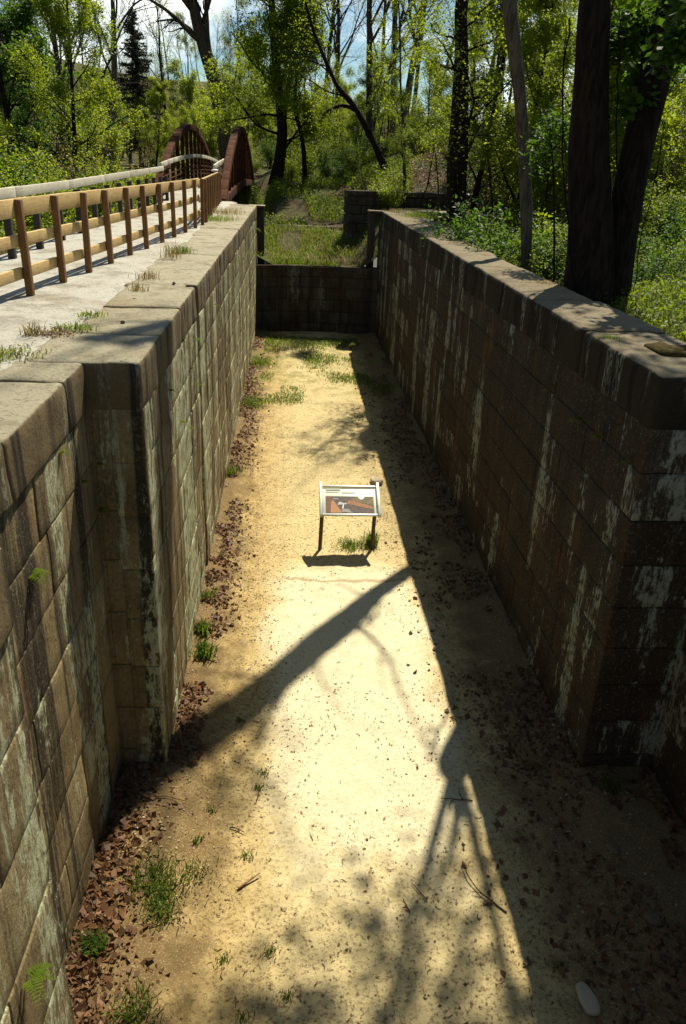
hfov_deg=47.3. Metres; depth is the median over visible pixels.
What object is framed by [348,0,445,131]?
bare tree
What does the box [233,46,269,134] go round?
young tree
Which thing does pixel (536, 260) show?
shrub
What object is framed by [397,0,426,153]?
bare tree
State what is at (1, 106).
leafy tree
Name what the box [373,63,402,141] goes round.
young tree
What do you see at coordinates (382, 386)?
grass tuft
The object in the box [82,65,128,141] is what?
leafy tree
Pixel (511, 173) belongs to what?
leafy tree
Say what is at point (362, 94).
leafy tree
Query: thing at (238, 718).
grass sprig
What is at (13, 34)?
leafy tree
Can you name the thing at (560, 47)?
young tree
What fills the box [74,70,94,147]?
young tree
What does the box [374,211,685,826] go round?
lock wall
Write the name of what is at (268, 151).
shrub
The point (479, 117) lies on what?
shrub
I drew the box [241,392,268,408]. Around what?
grass tuft
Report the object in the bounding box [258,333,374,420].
grass
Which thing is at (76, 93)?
young tree
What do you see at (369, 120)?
bare tree
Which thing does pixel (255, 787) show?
grass sprig
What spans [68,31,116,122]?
young tree
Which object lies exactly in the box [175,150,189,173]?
shrub
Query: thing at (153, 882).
grass tuft
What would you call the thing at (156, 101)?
leafy tree
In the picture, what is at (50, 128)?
young tree
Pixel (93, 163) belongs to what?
shrub
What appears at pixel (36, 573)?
wall fern
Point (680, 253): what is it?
shrub
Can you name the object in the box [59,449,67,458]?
wall fern
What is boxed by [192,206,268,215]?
weed clump
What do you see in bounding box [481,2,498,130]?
bare tree
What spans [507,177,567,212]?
shrub
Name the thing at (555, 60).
young tree
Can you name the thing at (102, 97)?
young tree
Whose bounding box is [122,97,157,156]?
leafy tree
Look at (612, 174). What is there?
shrub
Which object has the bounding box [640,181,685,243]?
shrub
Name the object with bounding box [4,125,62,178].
leafy tree
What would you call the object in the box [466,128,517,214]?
shrub
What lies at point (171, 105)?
young tree
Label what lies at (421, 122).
shrub
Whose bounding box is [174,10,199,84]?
young tree
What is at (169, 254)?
weed clump
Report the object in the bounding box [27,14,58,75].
bare tree
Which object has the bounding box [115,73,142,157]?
young tree
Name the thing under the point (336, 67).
young tree
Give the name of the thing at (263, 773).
grass sprig
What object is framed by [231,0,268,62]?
young tree
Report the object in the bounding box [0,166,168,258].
guard rail
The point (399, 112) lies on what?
leafy tree
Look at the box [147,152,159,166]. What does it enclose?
shrub
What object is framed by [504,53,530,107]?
leafy tree
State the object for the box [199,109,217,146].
young tree
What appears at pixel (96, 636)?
lock wall
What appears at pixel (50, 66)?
young tree
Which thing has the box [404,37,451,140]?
leafy tree
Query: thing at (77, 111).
leafy tree
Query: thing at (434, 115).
young tree
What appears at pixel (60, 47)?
bare tree
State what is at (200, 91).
leafy tree
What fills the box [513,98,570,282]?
young tree
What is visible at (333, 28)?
bare tree
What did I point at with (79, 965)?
leaf litter
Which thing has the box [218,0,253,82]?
bare tree
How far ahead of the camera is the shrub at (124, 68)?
121.74 m
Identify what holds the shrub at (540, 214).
on the ground at (289, 206)
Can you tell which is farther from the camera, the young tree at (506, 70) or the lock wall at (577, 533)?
the young tree at (506, 70)
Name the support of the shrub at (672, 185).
on the ground at (289, 206)
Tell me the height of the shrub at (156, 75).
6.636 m
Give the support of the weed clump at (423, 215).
on the lock wall at (577, 533)
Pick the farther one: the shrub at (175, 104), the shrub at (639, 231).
the shrub at (175, 104)
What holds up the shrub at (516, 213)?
on the ground at (289, 206)
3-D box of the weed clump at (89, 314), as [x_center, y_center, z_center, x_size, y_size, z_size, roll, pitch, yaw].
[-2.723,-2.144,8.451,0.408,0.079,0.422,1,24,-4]
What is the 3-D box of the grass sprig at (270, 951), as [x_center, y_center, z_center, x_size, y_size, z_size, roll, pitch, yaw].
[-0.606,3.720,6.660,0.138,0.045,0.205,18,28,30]
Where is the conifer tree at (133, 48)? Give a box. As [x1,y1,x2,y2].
[115,11,174,165]
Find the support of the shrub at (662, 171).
on the ground at (289, 206)
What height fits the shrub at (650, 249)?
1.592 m
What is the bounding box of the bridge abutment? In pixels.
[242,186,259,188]
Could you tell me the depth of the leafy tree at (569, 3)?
42.31 m
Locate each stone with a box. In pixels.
[370,477,383,485]
[575,982,600,1015]
[606,842,620,854]
[644,913,661,926]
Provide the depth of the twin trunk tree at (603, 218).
11.49 m
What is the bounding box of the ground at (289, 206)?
[0,40,685,339]
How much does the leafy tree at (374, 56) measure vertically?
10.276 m
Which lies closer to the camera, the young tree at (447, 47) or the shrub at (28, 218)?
the shrub at (28, 218)
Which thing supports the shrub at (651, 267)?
on the ground at (289, 206)
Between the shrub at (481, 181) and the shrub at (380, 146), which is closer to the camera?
the shrub at (481, 181)
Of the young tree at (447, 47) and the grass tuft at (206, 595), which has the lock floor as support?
the grass tuft at (206, 595)
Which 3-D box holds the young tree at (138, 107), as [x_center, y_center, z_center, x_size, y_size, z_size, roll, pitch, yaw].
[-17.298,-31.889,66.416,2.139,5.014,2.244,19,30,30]
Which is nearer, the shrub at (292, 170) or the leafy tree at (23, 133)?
the leafy tree at (23, 133)
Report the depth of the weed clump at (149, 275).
11.08 m
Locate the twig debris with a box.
[105,548,685,1023]
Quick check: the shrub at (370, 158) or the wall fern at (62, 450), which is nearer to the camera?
the wall fern at (62, 450)
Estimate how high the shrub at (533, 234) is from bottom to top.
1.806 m
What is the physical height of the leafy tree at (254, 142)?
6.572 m
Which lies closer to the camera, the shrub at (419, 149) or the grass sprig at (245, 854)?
the grass sprig at (245, 854)
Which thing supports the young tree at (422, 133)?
on the ground at (289, 206)
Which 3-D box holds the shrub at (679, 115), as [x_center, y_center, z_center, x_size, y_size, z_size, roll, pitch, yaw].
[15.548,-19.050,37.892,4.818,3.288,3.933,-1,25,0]
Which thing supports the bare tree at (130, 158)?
on the ground at (289, 206)
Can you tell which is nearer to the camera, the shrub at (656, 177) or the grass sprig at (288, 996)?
the grass sprig at (288, 996)
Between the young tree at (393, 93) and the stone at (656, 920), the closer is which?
the stone at (656, 920)
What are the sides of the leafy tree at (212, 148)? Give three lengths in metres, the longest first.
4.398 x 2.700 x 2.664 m
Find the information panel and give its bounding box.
[318,482,380,549]
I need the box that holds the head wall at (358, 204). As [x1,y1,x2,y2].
[343,190,481,240]
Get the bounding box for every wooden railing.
[0,178,203,295]
[198,172,221,222]
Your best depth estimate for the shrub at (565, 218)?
21.84 m
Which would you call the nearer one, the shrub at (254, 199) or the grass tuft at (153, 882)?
the grass tuft at (153, 882)
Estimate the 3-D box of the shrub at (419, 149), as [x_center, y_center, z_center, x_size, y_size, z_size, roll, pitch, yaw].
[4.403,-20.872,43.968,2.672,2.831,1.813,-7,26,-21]
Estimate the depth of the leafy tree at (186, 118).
65.68 m
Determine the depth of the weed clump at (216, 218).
21.44 m
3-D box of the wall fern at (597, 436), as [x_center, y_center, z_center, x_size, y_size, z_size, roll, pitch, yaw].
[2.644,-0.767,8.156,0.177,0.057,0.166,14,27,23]
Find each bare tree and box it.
[5,0,182,170]
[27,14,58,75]
[54,1,85,87]
[70,0,164,127]
[93,0,128,68]
[104,20,143,157]
[106,0,179,164]
[107,0,169,163]
[136,0,176,84]
[136,0,231,172]
[141,23,151,82]
[151,48,178,161]
[161,7,187,77]
[175,0,189,76]
[181,14,199,80]
[209,6,239,75]
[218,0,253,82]
[220,10,232,74]
[229,0,266,107]
[271,0,389,171]
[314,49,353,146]
[318,0,386,157]
[319,0,366,166]
[323,2,364,114]
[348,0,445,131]
[359,0,442,145]
[360,0,454,162]
[365,0,391,161]
[389,0,452,155]
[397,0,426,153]
[403,0,546,230]
[434,0,499,126]
[470,1,482,110]
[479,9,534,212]
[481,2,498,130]
[508,1,536,105]
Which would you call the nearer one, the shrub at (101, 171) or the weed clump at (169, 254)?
the weed clump at (169, 254)
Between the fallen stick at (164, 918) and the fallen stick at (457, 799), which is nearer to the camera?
the fallen stick at (164, 918)
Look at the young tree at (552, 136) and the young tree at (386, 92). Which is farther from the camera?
the young tree at (386, 92)
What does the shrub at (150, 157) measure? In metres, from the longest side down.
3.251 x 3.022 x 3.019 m
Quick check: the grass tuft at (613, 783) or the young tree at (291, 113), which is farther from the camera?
the young tree at (291, 113)
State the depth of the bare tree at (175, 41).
141.87 m
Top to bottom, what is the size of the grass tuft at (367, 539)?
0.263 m
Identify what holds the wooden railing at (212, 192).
on the towpath
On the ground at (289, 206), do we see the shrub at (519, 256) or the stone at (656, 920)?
the shrub at (519, 256)
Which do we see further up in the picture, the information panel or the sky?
the sky
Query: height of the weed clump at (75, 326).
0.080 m
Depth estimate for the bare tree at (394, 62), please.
56.57 m
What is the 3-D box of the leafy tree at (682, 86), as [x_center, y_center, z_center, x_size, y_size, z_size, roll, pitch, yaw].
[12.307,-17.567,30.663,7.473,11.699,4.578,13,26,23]
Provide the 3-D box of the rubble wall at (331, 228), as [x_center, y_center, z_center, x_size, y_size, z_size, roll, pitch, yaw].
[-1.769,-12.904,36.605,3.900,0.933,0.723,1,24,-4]
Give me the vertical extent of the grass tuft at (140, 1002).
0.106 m
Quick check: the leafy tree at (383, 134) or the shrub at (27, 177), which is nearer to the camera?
the shrub at (27, 177)
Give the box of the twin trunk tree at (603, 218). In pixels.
[561,0,685,305]
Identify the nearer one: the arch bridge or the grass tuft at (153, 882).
the grass tuft at (153, 882)
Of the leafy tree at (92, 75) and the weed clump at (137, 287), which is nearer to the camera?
the weed clump at (137, 287)
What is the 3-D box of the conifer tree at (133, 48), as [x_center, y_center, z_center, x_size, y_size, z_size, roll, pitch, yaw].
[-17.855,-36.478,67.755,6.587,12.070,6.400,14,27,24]
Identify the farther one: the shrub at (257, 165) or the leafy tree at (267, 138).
the leafy tree at (267, 138)
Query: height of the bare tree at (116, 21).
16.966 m
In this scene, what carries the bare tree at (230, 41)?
on the ground at (289, 206)
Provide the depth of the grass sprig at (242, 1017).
6.13 m
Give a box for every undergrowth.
[0,195,152,253]
[263,154,416,224]
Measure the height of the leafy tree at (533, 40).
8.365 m
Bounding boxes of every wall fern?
[22,962,58,1005]
[30,568,50,588]
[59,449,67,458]
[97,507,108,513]
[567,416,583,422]
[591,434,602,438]
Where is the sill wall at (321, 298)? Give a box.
[256,263,377,333]
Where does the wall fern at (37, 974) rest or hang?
attached to the lock wall at (96, 636)
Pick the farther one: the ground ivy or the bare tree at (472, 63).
the bare tree at (472, 63)
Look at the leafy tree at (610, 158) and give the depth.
24.89 m
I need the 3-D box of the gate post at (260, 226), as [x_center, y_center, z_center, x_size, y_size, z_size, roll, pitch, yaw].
[-3.275,-10.531,29.822,0.622,2.177,0.551,1,24,-4]
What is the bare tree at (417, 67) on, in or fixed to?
on the ground at (289, 206)
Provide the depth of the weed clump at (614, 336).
8.37 m
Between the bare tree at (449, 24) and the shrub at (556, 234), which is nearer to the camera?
the shrub at (556, 234)
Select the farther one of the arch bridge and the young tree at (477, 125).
the arch bridge
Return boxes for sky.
[0,0,685,266]
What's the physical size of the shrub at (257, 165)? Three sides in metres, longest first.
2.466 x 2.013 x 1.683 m
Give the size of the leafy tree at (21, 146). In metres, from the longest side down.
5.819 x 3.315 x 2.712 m
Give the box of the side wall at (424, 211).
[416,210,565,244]
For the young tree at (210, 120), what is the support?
on the ground at (289, 206)
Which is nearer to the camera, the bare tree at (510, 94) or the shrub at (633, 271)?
the shrub at (633, 271)
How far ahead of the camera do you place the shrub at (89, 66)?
115.30 m
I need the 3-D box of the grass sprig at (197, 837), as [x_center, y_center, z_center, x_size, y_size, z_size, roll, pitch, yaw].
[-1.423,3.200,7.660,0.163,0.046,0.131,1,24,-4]
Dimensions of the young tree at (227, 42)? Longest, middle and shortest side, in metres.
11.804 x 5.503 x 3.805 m
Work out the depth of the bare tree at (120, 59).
85.73 m
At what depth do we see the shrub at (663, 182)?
21.68 m
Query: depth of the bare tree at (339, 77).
77.01 m
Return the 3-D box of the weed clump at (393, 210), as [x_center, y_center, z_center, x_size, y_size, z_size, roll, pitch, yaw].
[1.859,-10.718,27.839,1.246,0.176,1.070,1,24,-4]
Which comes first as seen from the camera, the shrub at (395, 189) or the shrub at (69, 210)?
the shrub at (69, 210)
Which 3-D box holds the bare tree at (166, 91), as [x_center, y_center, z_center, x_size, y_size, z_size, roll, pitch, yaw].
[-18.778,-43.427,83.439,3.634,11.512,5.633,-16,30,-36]
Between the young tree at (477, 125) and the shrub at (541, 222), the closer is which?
the shrub at (541, 222)
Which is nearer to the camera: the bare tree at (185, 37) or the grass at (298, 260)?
the grass at (298, 260)
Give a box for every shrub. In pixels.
[0,124,67,233]
[0,140,111,225]
[0,148,71,233]
[0,150,78,233]
[14,146,93,226]
[24,146,77,180]
[30,110,142,213]
[50,152,116,218]
[75,142,124,210]
[77,55,109,87]
[117,48,148,90]
[133,134,161,166]
[141,57,167,88]
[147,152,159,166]
[154,83,185,122]
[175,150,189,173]
[195,76,206,113]
[237,185,263,204]
[248,133,264,168]
[251,153,263,172]
[256,136,292,167]
[270,136,308,182]
[287,126,319,176]
[291,130,348,167]
[312,149,350,181]
[324,140,364,168]
[332,135,375,176]
[350,125,402,161]
[365,166,414,209]
[380,115,427,157]
[402,112,437,156]
[406,98,448,151]
[416,200,538,267]
[439,142,515,211]
[440,191,567,279]
[465,233,565,278]
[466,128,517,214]
[470,93,538,212]
[470,105,485,131]
[475,189,566,239]
[480,211,567,282]
[483,170,558,213]
[498,218,567,285]
[499,217,564,242]
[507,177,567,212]
[511,210,566,263]
[519,184,567,240]
[532,182,643,284]
[532,208,639,282]
[532,214,567,242]
[557,247,662,283]
[561,164,668,212]
[562,208,654,249]
[632,235,685,288]
[634,233,685,283]
[635,206,685,279]
[635,234,682,270]
[639,184,685,249]
[640,179,685,241]
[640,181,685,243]
[644,169,685,240]
[645,108,685,211]
[646,160,668,199]
[661,150,685,213]
[672,94,685,144]
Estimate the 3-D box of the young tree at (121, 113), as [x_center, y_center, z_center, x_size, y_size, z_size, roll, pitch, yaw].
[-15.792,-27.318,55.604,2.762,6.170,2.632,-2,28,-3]
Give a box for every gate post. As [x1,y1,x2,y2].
[249,204,264,262]
[366,210,383,267]
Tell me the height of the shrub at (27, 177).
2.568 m
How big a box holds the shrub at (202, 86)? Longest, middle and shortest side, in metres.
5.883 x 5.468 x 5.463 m
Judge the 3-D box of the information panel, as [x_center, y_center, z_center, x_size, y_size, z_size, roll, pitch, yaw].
[0.093,0.141,13.593,1.051,1.179,0.667,1,24,-4]
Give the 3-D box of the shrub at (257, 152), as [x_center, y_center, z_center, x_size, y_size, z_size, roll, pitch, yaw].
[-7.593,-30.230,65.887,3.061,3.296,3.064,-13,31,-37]
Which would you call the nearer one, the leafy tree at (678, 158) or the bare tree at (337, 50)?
the leafy tree at (678, 158)
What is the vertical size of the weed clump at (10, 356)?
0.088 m
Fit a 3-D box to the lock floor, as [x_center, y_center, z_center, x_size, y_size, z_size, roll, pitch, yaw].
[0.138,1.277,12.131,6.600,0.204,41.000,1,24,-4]
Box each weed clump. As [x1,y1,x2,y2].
[0,342,56,367]
[19,318,50,336]
[24,324,88,338]
[50,320,102,331]
[70,310,107,319]
[124,281,148,291]
[128,270,160,280]
[150,240,185,258]
[163,243,194,253]
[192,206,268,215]
[197,213,241,222]
[382,209,408,212]
[390,210,445,220]
[532,279,563,285]
[596,334,623,341]
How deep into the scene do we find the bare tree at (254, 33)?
108.65 m
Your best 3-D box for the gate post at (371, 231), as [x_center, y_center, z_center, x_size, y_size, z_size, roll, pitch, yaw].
[1.203,-10.275,29.679,0.623,2.179,0.552,1,24,-4]
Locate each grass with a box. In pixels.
[257,223,377,266]
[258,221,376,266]
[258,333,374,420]
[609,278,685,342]
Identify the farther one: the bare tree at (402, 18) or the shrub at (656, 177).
the bare tree at (402, 18)
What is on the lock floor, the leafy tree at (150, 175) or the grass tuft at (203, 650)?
the grass tuft at (203, 650)
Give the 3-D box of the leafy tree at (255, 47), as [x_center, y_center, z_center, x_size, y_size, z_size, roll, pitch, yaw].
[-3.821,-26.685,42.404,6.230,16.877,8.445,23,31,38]
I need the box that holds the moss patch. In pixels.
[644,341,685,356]
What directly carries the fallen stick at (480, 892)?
on the lock floor
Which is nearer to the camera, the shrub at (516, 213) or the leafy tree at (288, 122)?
the shrub at (516, 213)
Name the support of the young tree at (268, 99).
on the ground at (289, 206)
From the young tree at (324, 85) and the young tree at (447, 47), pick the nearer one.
the young tree at (447, 47)
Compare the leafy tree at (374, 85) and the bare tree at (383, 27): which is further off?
the leafy tree at (374, 85)
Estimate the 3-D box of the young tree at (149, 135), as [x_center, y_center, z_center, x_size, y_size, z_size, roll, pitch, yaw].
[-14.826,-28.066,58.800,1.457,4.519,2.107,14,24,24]
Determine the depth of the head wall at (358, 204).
34.13 m
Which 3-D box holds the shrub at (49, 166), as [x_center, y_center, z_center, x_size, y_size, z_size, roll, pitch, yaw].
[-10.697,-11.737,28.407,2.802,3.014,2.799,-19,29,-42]
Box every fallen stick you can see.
[149,911,181,926]
[238,872,259,888]
[441,786,472,805]
[464,865,506,912]
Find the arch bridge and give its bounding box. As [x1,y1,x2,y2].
[151,124,254,203]
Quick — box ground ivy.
[605,272,685,338]
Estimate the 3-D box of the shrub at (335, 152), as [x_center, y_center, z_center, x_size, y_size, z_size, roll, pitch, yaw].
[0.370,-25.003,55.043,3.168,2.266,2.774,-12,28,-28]
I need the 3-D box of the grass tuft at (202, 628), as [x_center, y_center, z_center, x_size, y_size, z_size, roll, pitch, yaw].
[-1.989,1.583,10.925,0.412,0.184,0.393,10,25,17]
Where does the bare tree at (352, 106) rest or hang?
on the ground at (289, 206)
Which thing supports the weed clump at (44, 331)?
on the towpath
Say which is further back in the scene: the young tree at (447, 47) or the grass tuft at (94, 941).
the young tree at (447, 47)
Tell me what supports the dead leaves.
on the ground at (289, 206)
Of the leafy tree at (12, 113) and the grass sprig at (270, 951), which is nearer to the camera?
the grass sprig at (270, 951)
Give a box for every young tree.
[0,0,69,135]
[39,95,67,141]
[61,61,97,115]
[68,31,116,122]
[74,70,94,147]
[87,76,109,121]
[103,79,133,170]
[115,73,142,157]
[126,106,148,160]
[138,106,154,168]
[159,100,181,140]
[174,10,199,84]
[199,92,216,142]
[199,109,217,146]
[221,33,248,123]
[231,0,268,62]
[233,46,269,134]
[242,0,337,183]
[257,57,291,125]
[289,75,319,159]
[290,22,338,171]
[314,56,356,160]
[345,66,358,128]
[348,61,382,145]
[354,0,447,190]
[355,0,417,159]
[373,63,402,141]
[376,50,418,147]
[382,88,415,207]
[383,57,401,139]
[398,53,449,210]
[413,60,453,184]
[419,68,479,167]
[434,3,507,121]
[446,25,487,139]
[466,105,490,185]
[468,8,491,95]
[468,61,517,213]
[483,46,508,125]
[501,0,532,271]
[513,36,575,229]
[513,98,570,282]
[538,6,573,106]
[549,0,578,112]
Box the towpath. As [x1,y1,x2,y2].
[0,199,236,369]
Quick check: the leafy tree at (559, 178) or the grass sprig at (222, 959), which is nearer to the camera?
the grass sprig at (222, 959)
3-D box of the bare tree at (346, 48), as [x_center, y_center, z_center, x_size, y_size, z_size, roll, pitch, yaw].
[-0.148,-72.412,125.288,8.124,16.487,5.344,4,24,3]
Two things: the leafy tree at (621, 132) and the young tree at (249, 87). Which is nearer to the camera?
the leafy tree at (621, 132)
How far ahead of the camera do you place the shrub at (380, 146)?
48.03 m
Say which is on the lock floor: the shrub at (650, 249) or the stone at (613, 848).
the stone at (613, 848)
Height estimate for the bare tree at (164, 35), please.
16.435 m
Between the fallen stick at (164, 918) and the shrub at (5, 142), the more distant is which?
the shrub at (5, 142)
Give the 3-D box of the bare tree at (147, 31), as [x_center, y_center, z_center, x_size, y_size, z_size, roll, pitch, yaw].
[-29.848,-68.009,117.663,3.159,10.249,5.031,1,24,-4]
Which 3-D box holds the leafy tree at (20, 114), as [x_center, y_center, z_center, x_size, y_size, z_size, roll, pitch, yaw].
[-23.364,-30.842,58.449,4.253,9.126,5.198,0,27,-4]
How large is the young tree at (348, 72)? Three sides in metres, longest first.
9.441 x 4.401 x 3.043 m
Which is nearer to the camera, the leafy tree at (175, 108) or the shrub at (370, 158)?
the shrub at (370, 158)
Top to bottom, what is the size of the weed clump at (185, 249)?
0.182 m
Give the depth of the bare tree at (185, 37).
154.12 m
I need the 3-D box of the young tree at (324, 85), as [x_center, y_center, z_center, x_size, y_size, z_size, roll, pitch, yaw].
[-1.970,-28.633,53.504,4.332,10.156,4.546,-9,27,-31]
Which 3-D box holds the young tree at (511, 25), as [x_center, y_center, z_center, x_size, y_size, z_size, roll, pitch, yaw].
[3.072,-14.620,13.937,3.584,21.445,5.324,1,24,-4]
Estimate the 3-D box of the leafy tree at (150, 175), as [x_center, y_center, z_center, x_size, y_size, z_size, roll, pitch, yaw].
[-10.459,-14.957,36.193,4.112,7.222,4.362,-18,31,-38]
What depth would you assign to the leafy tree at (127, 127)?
38.00 m
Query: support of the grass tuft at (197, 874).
on the lock floor
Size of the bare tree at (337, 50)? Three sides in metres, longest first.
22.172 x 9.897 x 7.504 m
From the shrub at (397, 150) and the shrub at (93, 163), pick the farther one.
the shrub at (397, 150)
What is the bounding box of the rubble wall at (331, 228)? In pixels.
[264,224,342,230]
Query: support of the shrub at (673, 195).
on the ground at (289, 206)
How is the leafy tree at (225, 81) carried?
on the ground at (289, 206)
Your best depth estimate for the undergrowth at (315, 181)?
41.57 m
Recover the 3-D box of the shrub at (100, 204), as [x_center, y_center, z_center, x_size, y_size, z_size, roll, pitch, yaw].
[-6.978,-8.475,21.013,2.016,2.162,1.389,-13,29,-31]
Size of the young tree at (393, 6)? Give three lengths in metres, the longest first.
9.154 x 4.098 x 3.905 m
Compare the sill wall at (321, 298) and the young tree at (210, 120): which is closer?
the sill wall at (321, 298)
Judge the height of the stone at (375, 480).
0.137 m
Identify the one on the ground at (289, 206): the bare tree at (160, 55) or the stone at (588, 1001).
the bare tree at (160, 55)
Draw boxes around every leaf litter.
[65,337,685,1023]
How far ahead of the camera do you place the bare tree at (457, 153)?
22.68 m
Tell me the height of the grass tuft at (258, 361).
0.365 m
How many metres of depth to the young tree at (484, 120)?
30.38 m
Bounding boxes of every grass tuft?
[75,922,112,962]
[93,970,171,1023]
[116,843,215,913]
[136,882,211,931]
[177,854,221,895]
[190,636,220,661]
[194,613,217,636]
[200,586,216,600]
[226,463,244,476]
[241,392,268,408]
[249,352,277,369]
[324,530,369,554]
[357,378,401,395]
[358,525,386,546]
[600,770,626,794]
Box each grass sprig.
[191,833,204,844]
[203,800,218,814]
[212,950,230,968]
[235,716,245,725]
[235,1008,254,1023]
[240,848,257,862]
[252,781,266,794]
[256,766,269,775]
[262,942,280,957]
[277,984,298,1002]
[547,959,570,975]
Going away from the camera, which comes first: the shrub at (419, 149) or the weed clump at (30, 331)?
the weed clump at (30, 331)
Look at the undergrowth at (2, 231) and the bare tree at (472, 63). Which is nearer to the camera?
the undergrowth at (2, 231)
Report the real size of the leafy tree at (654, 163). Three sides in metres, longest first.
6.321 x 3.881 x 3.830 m
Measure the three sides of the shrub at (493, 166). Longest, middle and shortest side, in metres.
4.801 x 4.462 x 4.458 m
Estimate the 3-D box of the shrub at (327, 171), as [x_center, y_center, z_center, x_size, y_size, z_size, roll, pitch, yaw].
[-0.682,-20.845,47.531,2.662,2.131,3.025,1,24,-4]
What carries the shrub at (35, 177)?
on the ground at (289, 206)
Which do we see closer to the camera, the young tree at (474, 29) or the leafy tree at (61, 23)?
the leafy tree at (61, 23)
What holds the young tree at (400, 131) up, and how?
on the ground at (289, 206)
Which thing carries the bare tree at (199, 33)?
on the ground at (289, 206)
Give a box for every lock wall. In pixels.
[0,204,256,1023]
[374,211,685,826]
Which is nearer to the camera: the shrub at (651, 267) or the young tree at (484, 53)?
the shrub at (651, 267)
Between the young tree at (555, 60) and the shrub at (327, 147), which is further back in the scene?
the shrub at (327, 147)
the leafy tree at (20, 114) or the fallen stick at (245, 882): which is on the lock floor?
the fallen stick at (245, 882)
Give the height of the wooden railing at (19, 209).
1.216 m
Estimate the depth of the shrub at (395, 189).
33.49 m
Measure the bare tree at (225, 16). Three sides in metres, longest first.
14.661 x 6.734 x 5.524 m
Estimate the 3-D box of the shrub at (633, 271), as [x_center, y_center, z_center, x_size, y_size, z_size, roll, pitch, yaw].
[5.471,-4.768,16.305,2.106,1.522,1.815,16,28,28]
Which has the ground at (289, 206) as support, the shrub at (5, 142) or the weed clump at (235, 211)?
the shrub at (5, 142)
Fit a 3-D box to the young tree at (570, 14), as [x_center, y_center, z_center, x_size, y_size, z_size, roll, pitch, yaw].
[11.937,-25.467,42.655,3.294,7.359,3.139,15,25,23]
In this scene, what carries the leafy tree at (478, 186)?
on the ground at (289, 206)
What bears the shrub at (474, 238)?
on the ground at (289, 206)
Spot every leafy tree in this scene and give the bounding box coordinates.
[0,0,113,178]
[0,0,154,182]
[0,52,30,143]
[0,63,35,144]
[0,138,31,184]
[3,37,58,148]
[3,73,37,154]
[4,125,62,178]
[24,102,86,188]
[65,103,154,204]
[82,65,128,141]
[89,69,141,160]
[92,114,132,186]
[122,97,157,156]
[140,75,180,166]
[152,101,178,155]
[160,55,217,153]
[174,104,196,156]
[184,86,207,133]
[193,0,351,185]
[197,58,257,149]
[203,124,218,163]
[244,72,290,168]
[248,108,273,166]
[255,117,274,165]
[259,104,296,153]
[287,115,296,155]
[294,82,336,149]
[331,81,353,145]
[340,100,364,154]
[344,89,382,145]
[362,50,399,119]
[364,75,389,136]
[377,99,397,140]
[396,86,410,137]
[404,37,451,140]
[429,0,561,212]
[472,0,573,215]
[489,43,572,216]
[503,0,685,224]
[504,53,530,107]
[511,0,578,99]
[537,0,685,216]
[540,88,625,198]
[571,3,685,200]
[610,114,682,199]
[612,68,685,198]
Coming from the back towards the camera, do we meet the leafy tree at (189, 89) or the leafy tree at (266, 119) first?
the leafy tree at (266, 119)
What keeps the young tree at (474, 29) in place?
on the ground at (289, 206)
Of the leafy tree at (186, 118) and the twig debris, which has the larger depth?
the leafy tree at (186, 118)
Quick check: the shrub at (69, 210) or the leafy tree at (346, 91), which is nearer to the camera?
the shrub at (69, 210)
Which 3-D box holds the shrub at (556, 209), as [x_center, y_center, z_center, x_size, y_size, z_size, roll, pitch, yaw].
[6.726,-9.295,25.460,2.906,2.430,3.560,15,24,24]
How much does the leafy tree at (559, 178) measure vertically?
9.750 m
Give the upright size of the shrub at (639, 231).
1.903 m
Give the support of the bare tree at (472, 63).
on the ground at (289, 206)
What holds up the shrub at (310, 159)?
on the ground at (289, 206)
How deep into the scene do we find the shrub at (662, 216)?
20.97 m
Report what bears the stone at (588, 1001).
on the lock floor
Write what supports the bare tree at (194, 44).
on the ground at (289, 206)
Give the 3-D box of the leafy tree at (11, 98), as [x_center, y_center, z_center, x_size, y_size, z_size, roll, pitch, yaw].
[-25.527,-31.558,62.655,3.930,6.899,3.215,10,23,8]
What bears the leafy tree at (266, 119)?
on the ground at (289, 206)
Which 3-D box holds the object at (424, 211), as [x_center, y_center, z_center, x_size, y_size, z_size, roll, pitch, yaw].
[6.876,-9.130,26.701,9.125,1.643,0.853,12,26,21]
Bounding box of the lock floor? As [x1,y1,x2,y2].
[66,329,685,1023]
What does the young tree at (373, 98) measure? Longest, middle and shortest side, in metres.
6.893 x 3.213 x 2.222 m
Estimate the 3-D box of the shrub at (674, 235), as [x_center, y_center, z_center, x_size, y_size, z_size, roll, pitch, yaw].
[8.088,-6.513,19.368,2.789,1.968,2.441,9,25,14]
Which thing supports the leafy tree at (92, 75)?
on the ground at (289, 206)
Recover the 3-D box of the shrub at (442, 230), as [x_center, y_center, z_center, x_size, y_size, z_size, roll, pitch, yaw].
[3.364,-6.311,19.010,2.852,2.302,3.260,-10,27,-26]

